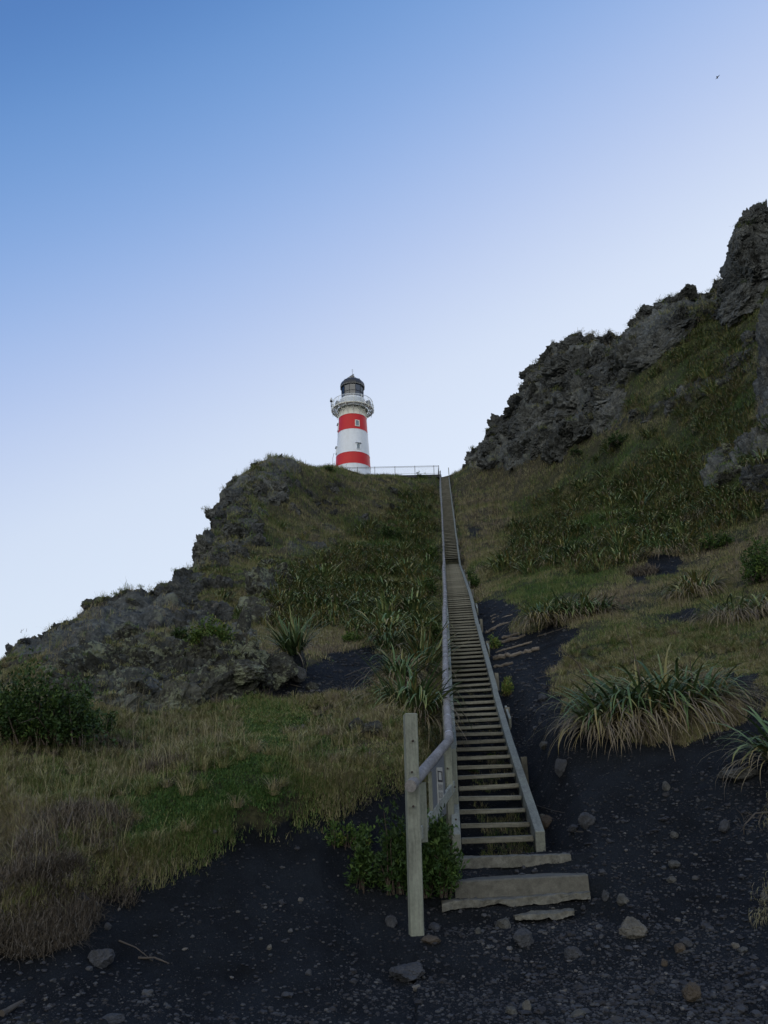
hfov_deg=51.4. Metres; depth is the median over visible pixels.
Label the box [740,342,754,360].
flax bush
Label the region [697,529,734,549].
shrub
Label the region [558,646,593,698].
flower stalk
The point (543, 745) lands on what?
stone
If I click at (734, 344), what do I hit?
flax bush
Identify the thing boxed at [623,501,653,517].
flax bush
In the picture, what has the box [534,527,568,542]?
flax bush
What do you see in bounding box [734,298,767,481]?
rock cliff
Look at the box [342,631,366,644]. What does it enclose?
shrub
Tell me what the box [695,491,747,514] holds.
flax bush
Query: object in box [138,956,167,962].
stick
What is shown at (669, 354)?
flax bush
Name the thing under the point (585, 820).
stone
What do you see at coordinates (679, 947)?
stone
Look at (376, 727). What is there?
boulder
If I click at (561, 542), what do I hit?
flax bush
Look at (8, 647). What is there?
knoll skyline
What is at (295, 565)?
flax bush
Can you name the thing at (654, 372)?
flax bush
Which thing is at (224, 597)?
flax bush
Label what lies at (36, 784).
grass
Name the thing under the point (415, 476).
retaining kerb
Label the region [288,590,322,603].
flax bush
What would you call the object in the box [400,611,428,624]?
flax bush
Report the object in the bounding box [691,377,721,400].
flax bush
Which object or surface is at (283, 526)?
flax bush
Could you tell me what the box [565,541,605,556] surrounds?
flax bush
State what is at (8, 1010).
stick
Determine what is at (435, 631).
shrub
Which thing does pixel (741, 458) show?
flax bush
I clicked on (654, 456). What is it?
flax bush
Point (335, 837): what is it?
shrub
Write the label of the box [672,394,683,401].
flax bush
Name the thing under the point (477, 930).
stone
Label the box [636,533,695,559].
flax bush
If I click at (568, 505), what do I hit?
flax bush
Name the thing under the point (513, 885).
concrete step
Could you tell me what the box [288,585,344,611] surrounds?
flax bush
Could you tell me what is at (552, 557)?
flax bush
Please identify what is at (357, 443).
window
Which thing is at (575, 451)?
shrub
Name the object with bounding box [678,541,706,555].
flax bush
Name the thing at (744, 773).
boulder
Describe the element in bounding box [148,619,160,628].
stone
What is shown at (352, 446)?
lighthouse
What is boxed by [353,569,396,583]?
flax bush
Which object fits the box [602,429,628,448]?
shrub
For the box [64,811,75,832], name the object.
stick
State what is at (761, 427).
flax bush
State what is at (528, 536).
flax bush
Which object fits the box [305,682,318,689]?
stone
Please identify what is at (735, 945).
stone
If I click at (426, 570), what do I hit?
flax bush
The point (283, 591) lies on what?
flax bush
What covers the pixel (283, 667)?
boulder
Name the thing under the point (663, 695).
flax bush
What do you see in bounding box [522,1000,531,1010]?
stone
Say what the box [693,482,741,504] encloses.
flax bush
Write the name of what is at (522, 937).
stone
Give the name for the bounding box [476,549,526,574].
flax bush
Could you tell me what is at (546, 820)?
stone
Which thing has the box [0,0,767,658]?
sky
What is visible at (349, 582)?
flax bush
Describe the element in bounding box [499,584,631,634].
flax bush
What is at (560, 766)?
stone
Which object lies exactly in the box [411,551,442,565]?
flax bush
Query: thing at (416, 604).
flax bush
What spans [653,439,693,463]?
flax bush
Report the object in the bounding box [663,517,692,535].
flax bush
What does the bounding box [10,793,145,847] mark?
dry scrub
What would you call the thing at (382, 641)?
flax bush
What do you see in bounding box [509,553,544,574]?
flax bush
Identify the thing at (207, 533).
knoll crags
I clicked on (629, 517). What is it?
shrub
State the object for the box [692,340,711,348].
flax bush
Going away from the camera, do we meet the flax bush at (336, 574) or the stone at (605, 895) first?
the stone at (605, 895)
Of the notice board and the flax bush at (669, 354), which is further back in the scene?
the flax bush at (669, 354)
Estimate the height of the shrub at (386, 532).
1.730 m
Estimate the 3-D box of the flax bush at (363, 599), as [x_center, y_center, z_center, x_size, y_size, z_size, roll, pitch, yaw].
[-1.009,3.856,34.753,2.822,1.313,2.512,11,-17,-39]
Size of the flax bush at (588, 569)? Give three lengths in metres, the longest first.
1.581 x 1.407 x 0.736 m
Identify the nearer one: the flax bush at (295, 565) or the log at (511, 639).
the log at (511, 639)
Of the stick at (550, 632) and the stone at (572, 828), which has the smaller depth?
the stone at (572, 828)
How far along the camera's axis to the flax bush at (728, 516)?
37.09 m
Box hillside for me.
[0,279,767,1023]
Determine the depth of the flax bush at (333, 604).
32.82 m
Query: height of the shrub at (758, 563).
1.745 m
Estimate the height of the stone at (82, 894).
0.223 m
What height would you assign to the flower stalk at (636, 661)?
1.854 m
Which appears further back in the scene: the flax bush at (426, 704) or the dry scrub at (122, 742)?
the flax bush at (426, 704)
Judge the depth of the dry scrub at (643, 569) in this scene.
33.80 m
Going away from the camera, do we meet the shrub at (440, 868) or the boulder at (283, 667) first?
the shrub at (440, 868)
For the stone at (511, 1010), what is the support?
on the hillside
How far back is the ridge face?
88.47 m
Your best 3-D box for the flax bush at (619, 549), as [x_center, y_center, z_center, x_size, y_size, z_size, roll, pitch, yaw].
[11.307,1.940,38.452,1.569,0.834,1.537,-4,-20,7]
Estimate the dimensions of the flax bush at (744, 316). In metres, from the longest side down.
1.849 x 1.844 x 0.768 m
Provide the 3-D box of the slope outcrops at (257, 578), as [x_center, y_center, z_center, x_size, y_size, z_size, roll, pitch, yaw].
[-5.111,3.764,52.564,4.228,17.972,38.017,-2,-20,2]
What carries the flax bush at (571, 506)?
on the hillside
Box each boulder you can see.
[87,948,114,967]
[213,658,267,687]
[236,608,251,632]
[251,604,270,625]
[269,652,297,690]
[292,665,305,682]
[348,717,363,729]
[360,720,382,734]
[389,961,424,981]
[716,767,758,780]
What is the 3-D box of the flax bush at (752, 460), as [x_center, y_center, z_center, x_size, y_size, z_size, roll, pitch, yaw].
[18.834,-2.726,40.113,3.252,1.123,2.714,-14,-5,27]
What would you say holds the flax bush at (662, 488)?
on the hillside
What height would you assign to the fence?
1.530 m
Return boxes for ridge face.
[464,290,733,469]
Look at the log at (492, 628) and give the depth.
30.12 m
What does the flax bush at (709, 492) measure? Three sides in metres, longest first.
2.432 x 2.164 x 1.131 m
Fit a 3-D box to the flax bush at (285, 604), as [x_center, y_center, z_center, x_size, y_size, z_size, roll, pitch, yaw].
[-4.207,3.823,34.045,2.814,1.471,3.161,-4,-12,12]
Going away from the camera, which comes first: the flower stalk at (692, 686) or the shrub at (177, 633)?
the flower stalk at (692, 686)
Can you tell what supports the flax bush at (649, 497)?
on the hillside
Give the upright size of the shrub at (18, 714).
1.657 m
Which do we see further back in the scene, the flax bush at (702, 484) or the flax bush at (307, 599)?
the flax bush at (702, 484)
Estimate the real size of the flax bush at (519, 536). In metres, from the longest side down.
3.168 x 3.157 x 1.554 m
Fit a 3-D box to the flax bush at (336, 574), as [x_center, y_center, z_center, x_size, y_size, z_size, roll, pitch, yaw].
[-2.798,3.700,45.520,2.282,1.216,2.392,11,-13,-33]
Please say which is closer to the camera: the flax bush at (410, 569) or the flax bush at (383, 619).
the flax bush at (383, 619)
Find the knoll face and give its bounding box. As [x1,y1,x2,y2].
[154,476,292,629]
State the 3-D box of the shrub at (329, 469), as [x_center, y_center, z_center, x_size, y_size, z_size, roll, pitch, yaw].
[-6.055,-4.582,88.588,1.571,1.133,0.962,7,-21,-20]
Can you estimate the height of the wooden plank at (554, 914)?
0.110 m
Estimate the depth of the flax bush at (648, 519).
43.01 m
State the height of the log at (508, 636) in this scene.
0.209 m
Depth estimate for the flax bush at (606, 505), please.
49.24 m
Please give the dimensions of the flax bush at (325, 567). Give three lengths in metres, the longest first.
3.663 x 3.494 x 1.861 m
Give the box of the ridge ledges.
[615,330,756,429]
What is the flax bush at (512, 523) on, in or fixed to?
on the hillside
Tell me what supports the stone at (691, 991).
on the hillside
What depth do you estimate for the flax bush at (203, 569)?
42.24 m
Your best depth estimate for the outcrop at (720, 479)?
42.34 m
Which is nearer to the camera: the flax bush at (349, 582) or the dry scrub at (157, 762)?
the dry scrub at (157, 762)
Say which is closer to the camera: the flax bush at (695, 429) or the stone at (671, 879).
the stone at (671, 879)
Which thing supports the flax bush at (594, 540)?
on the hillside
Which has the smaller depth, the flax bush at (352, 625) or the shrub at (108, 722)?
the shrub at (108, 722)
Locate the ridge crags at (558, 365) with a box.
[499,305,715,423]
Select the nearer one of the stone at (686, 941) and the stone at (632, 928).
the stone at (686, 941)
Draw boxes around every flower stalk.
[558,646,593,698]
[625,626,645,705]
[689,657,695,716]
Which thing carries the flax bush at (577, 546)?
on the hillside
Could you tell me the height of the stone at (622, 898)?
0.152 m
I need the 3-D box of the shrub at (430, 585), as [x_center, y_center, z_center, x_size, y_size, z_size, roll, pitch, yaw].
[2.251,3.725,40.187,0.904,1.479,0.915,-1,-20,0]
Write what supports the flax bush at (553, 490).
on the hillside
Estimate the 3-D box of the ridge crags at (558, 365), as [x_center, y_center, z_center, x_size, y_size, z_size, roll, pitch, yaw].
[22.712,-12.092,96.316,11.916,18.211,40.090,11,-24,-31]
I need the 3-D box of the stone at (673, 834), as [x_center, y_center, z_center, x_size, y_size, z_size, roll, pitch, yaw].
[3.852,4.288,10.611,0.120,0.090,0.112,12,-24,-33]
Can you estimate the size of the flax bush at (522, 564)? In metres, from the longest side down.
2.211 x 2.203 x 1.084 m
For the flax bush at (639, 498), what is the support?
on the hillside
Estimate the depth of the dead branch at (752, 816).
9.93 m
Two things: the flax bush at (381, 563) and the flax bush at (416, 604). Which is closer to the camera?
the flax bush at (416, 604)
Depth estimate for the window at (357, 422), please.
118.55 m
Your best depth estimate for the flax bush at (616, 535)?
39.79 m
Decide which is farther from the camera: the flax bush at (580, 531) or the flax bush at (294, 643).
the flax bush at (580, 531)
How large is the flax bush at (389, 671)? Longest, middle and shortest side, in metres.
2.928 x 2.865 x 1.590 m
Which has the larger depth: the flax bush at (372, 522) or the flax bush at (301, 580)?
the flax bush at (372, 522)
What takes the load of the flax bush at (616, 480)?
on the hillside
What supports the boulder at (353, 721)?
on the hillside
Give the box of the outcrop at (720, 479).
[714,443,741,488]
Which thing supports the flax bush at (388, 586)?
on the hillside
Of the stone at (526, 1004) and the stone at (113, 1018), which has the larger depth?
the stone at (526, 1004)
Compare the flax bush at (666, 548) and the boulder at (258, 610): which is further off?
the flax bush at (666, 548)
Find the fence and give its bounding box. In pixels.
[346,465,438,474]
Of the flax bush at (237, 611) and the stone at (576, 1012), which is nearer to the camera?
the stone at (576, 1012)
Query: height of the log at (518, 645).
0.343 m
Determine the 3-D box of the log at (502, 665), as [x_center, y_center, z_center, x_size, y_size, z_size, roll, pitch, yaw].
[3.730,4.801,25.007,0.649,0.214,0.141,-6,-21,12]
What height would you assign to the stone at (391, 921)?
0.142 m
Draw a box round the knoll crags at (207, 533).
[192,472,282,567]
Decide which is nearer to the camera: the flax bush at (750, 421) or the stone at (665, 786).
the stone at (665, 786)
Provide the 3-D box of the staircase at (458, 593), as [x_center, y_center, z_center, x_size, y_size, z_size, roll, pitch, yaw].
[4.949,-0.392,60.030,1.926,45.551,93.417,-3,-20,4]
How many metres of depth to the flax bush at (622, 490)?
53.20 m
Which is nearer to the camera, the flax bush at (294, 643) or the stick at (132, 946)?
the stick at (132, 946)
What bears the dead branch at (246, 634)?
on the lichen face
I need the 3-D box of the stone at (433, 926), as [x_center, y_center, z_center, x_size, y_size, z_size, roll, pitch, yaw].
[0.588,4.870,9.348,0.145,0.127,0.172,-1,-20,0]
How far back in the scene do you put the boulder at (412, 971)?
8.09 m
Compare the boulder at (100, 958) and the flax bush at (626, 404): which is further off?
the flax bush at (626, 404)
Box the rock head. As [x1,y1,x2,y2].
[716,199,767,326]
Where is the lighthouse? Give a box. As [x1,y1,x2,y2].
[331,372,373,474]
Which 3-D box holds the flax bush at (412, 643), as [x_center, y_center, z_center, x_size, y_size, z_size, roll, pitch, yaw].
[1.238,3.995,23.305,2.837,1.953,2.989,10,-15,4]
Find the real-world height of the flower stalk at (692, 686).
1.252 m
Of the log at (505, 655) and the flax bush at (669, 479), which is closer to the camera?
the log at (505, 655)
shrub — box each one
[0,644,119,750]
[64,681,117,735]
[171,626,188,639]
[182,611,235,648]
[323,819,374,849]
[324,466,336,472]
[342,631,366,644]
[343,797,422,897]
[378,524,402,539]
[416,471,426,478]
[421,572,437,595]
[422,803,469,899]
[427,542,437,558]
[427,618,441,643]
[467,570,480,587]
[487,634,502,649]
[500,676,513,696]
[569,446,582,456]
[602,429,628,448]
[616,512,639,525]
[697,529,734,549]
[738,536,767,585]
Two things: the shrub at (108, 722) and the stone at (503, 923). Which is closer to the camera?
the stone at (503, 923)
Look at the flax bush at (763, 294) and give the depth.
65.75 m
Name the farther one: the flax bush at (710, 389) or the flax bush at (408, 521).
the flax bush at (408, 521)
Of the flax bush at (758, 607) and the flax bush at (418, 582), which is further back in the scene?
the flax bush at (418, 582)
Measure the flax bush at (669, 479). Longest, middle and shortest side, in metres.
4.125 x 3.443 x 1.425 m
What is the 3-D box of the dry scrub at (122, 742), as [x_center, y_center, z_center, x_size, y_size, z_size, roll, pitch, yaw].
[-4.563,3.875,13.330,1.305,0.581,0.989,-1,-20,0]
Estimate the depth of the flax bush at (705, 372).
63.85 m
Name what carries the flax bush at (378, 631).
on the hillside
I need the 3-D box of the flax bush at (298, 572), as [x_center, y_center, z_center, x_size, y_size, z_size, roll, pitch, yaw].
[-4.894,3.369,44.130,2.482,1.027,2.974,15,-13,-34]
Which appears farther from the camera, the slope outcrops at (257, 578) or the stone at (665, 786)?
the slope outcrops at (257, 578)
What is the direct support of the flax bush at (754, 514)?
on the hillside
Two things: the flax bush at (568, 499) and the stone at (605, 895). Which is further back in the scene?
the flax bush at (568, 499)
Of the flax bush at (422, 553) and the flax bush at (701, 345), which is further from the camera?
the flax bush at (701, 345)
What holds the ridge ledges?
on the hillside
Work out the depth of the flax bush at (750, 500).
37.29 m
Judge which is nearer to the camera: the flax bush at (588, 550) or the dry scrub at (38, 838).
the dry scrub at (38, 838)
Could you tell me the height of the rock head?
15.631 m
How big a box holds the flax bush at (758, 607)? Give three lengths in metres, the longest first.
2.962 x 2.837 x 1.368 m
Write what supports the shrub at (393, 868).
on the hillside
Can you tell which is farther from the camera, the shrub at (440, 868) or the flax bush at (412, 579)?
the flax bush at (412, 579)
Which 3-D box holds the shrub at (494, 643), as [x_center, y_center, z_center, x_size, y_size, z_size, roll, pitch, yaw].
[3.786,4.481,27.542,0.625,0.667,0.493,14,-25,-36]
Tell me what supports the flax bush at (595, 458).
on the hillside
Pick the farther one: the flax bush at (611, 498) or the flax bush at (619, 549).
the flax bush at (611, 498)
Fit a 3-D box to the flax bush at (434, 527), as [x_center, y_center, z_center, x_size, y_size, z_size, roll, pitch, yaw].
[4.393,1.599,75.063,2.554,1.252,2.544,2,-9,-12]
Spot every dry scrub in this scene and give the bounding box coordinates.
[0,823,77,895]
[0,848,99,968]
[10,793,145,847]
[82,731,149,751]
[83,833,145,910]
[130,746,195,776]
[256,684,283,699]
[616,561,661,576]
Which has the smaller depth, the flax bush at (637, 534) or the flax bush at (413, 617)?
the flax bush at (413, 617)
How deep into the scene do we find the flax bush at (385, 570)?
49.68 m
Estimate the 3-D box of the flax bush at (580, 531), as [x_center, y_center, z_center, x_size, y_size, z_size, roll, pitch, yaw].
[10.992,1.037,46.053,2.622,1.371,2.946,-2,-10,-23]
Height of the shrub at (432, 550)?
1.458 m
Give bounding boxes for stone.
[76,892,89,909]
[102,1013,124,1023]
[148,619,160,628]
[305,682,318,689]
[385,915,397,927]
[421,935,440,943]
[428,922,440,931]
[475,927,480,933]
[495,917,510,928]
[505,1006,517,1014]
[513,927,533,947]
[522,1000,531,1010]
[538,693,547,700]
[539,741,546,749]
[540,815,551,828]
[554,758,567,777]
[564,946,581,959]
[568,824,578,832]
[570,1009,585,1017]
[578,812,595,828]
[598,868,606,874]
[601,890,609,901]
[616,893,628,905]
[619,916,647,938]
[661,959,667,966]
[662,781,669,790]
[666,876,676,882]
[668,860,680,867]
[670,831,678,837]
[674,943,685,952]
[680,937,692,946]
[681,982,700,1001]
[718,819,729,832]
[731,942,739,948]
[737,946,747,952]
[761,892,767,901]
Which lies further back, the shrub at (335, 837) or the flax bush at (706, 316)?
the flax bush at (706, 316)
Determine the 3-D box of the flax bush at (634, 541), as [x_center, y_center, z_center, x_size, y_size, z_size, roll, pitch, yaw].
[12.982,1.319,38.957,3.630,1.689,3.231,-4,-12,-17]
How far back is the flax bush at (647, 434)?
65.13 m
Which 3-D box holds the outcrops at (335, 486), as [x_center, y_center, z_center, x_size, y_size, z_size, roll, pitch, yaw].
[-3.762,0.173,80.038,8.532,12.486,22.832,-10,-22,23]
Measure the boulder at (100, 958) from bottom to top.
0.201 m
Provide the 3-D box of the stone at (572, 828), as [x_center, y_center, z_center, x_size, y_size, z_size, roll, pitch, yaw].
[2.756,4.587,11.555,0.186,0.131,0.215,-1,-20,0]
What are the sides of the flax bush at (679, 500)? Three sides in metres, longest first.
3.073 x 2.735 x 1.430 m
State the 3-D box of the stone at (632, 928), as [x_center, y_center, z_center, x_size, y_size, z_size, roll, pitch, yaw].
[2.653,4.439,8.489,0.230,0.253,0.289,17,-27,-40]
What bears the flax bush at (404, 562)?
on the hillside
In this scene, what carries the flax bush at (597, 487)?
on the hillside
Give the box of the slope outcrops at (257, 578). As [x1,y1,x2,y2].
[236,531,351,612]
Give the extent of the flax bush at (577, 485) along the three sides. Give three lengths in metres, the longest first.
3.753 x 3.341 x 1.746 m
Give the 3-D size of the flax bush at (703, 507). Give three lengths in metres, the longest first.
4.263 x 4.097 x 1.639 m
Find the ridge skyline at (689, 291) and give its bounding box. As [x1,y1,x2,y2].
[465,280,725,462]
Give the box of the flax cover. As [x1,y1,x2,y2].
[251,297,767,646]
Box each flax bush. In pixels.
[197,565,216,570]
[202,588,239,601]
[214,587,232,593]
[230,602,247,614]
[253,604,326,666]
[257,582,315,609]
[263,582,299,598]
[273,518,293,530]
[279,563,308,575]
[281,570,319,587]
[283,558,307,568]
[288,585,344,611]
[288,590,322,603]
[298,554,344,579]
[302,589,373,613]
[322,567,348,580]
[326,569,383,592]
[332,585,379,607]
[332,617,375,630]
[338,653,487,754]
[343,599,385,618]
[347,608,422,629]
[349,520,377,532]
[352,642,442,687]
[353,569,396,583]
[355,514,378,528]
[356,620,416,652]
[357,572,416,588]
[361,586,418,612]
[363,555,410,576]
[365,626,398,638]
[366,556,394,567]
[384,508,406,518]
[386,586,439,611]
[386,618,469,676]
[388,550,429,568]
[388,555,426,577]
[389,612,448,637]
[395,486,415,500]
[396,513,423,525]
[399,607,455,630]
[400,498,418,506]
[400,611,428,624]
[402,573,435,584]
[403,569,441,591]
[406,539,443,557]
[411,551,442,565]
[417,567,441,578]
[418,565,435,572]
[422,523,440,532]
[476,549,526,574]
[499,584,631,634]
[503,516,529,528]
[507,526,541,542]
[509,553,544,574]
[510,557,538,572]
[516,524,550,543]
[531,544,577,568]
[531,644,767,758]
[532,534,608,563]
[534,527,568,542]
[543,481,563,495]
[546,534,572,547]
[553,494,584,513]
[553,517,595,536]
[555,492,578,506]
[557,497,595,517]
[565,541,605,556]
[567,473,593,489]
[567,546,616,563]
[570,561,598,573]
[580,531,607,547]
[582,479,616,497]
[587,480,603,490]
[588,453,603,461]
[588,498,619,512]
[589,464,612,479]
[592,520,646,546]
[593,481,632,508]
[597,431,621,456]
[597,542,649,564]
[603,484,637,497]
[606,475,634,489]
[609,520,680,548]
[609,545,626,553]
[615,484,667,507]
[619,392,637,410]
[621,488,663,501]
[622,506,671,526]
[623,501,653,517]
[624,521,661,538]
[631,481,667,495]
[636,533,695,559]
[637,425,662,439]
[640,466,688,486]
[641,447,669,463]
[643,364,659,378]
[649,524,709,547]
[649,563,738,604]
[652,502,694,523]
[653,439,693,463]
[656,383,679,400]
[660,488,699,506]
[661,349,679,360]
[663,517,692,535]
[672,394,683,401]
[673,487,736,521]
[676,583,766,628]
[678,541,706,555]
[681,413,709,434]
[686,474,704,494]
[687,313,709,320]
[689,360,723,380]
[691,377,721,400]
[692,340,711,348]
[692,705,767,801]
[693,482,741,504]
[695,474,721,501]
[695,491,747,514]
[701,430,730,454]
[703,503,745,530]
[717,593,767,622]
[721,334,741,348]
[732,453,749,462]
[733,493,767,508]
[735,447,767,466]
[736,501,766,523]
[737,311,751,322]
[738,417,754,429]
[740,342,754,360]
[753,419,767,438]
[758,289,767,299]
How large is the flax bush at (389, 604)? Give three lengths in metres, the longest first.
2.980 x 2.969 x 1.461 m
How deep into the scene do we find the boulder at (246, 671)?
18.52 m
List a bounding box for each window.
[355,419,359,426]
[355,442,361,448]
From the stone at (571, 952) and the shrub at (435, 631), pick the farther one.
the shrub at (435, 631)
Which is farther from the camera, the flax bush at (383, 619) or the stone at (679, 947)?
the flax bush at (383, 619)
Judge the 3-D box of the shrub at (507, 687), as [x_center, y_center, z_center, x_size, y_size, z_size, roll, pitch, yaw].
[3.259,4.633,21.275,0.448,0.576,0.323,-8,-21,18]
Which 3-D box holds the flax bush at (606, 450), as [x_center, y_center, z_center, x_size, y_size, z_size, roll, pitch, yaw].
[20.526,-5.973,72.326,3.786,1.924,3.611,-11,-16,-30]
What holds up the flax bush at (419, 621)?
on the hillside
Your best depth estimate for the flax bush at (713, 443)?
50.19 m
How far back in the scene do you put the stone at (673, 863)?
9.90 m
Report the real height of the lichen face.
4.905 m
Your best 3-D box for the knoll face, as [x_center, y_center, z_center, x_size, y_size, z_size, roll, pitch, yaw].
[-9.497,0.890,50.112,5.503,25.308,46.400,0,-20,-4]
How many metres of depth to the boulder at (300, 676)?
20.27 m
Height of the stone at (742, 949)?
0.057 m
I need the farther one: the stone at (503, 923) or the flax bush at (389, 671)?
the flax bush at (389, 671)
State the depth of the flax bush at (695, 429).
58.40 m
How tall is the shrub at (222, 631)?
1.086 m
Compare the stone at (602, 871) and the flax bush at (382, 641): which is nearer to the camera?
the stone at (602, 871)
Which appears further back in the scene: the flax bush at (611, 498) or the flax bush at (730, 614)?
the flax bush at (611, 498)
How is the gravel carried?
on the hillside
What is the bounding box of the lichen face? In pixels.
[35,623,275,714]
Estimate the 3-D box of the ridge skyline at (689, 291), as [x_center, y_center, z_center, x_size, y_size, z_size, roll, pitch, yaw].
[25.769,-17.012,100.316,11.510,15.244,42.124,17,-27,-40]
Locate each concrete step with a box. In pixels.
[441,891,590,911]
[455,853,570,868]
[455,873,588,898]
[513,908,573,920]
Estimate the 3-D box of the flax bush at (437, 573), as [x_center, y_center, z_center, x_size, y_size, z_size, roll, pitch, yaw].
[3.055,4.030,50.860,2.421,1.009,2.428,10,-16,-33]
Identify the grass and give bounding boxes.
[0,200,767,943]
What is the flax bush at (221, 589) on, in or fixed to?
on the hillside
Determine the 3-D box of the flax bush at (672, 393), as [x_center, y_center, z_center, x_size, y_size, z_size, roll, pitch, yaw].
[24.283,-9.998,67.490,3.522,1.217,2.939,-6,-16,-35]
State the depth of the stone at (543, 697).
18.73 m
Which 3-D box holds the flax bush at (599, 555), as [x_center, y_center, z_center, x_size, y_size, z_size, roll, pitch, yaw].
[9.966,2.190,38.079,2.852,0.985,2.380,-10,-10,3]
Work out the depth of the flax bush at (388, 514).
78.46 m
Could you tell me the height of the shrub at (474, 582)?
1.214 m
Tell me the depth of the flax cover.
49.02 m
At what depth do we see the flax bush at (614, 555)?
36.53 m
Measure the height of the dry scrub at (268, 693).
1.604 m
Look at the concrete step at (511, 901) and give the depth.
9.68 m
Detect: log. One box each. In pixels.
[485,622,504,633]
[493,647,539,659]
[493,662,512,667]
[496,641,531,652]
[499,634,525,642]
[501,632,519,638]
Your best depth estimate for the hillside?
9.98 m
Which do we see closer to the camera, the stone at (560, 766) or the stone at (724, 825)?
the stone at (724, 825)
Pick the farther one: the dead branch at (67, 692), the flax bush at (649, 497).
the flax bush at (649, 497)
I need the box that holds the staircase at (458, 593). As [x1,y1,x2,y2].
[403,468,545,935]
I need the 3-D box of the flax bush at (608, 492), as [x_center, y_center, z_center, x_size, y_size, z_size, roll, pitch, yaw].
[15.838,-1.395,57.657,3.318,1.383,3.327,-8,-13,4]
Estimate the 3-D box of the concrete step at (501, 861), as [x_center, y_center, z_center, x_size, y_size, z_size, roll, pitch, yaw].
[1.700,4.664,10.673,1.585,0.168,0.244,-2,-20,2]
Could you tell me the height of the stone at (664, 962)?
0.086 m
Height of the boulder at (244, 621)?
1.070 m
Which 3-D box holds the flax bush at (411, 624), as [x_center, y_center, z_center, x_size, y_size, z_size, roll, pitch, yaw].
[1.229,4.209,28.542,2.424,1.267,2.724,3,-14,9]
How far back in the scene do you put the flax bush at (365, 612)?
31.34 m
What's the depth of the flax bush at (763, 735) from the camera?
11.07 m
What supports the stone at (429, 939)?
on the hillside
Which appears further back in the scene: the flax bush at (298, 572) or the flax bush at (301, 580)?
the flax bush at (298, 572)
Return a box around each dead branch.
[40,675,86,714]
[240,629,259,652]
[734,811,767,833]
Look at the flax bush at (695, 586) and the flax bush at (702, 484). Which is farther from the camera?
the flax bush at (702, 484)
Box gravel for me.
[0,555,767,1023]
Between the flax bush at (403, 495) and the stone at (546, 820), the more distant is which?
the flax bush at (403, 495)
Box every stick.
[0,999,24,1016]
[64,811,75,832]
[119,940,152,960]
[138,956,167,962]
[537,627,566,636]
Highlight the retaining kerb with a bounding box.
[394,474,439,478]
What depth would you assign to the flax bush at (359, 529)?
71.15 m
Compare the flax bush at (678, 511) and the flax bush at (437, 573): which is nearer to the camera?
the flax bush at (678, 511)
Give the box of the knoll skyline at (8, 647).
[5,454,281,655]
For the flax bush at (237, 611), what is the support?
on the hillside
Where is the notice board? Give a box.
[428,755,445,823]
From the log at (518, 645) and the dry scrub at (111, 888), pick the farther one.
the log at (518, 645)
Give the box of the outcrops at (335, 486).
[286,479,398,527]
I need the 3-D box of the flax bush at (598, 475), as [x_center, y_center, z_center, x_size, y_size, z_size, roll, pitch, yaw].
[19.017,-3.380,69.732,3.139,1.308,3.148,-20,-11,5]
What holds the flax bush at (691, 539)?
on the hillside

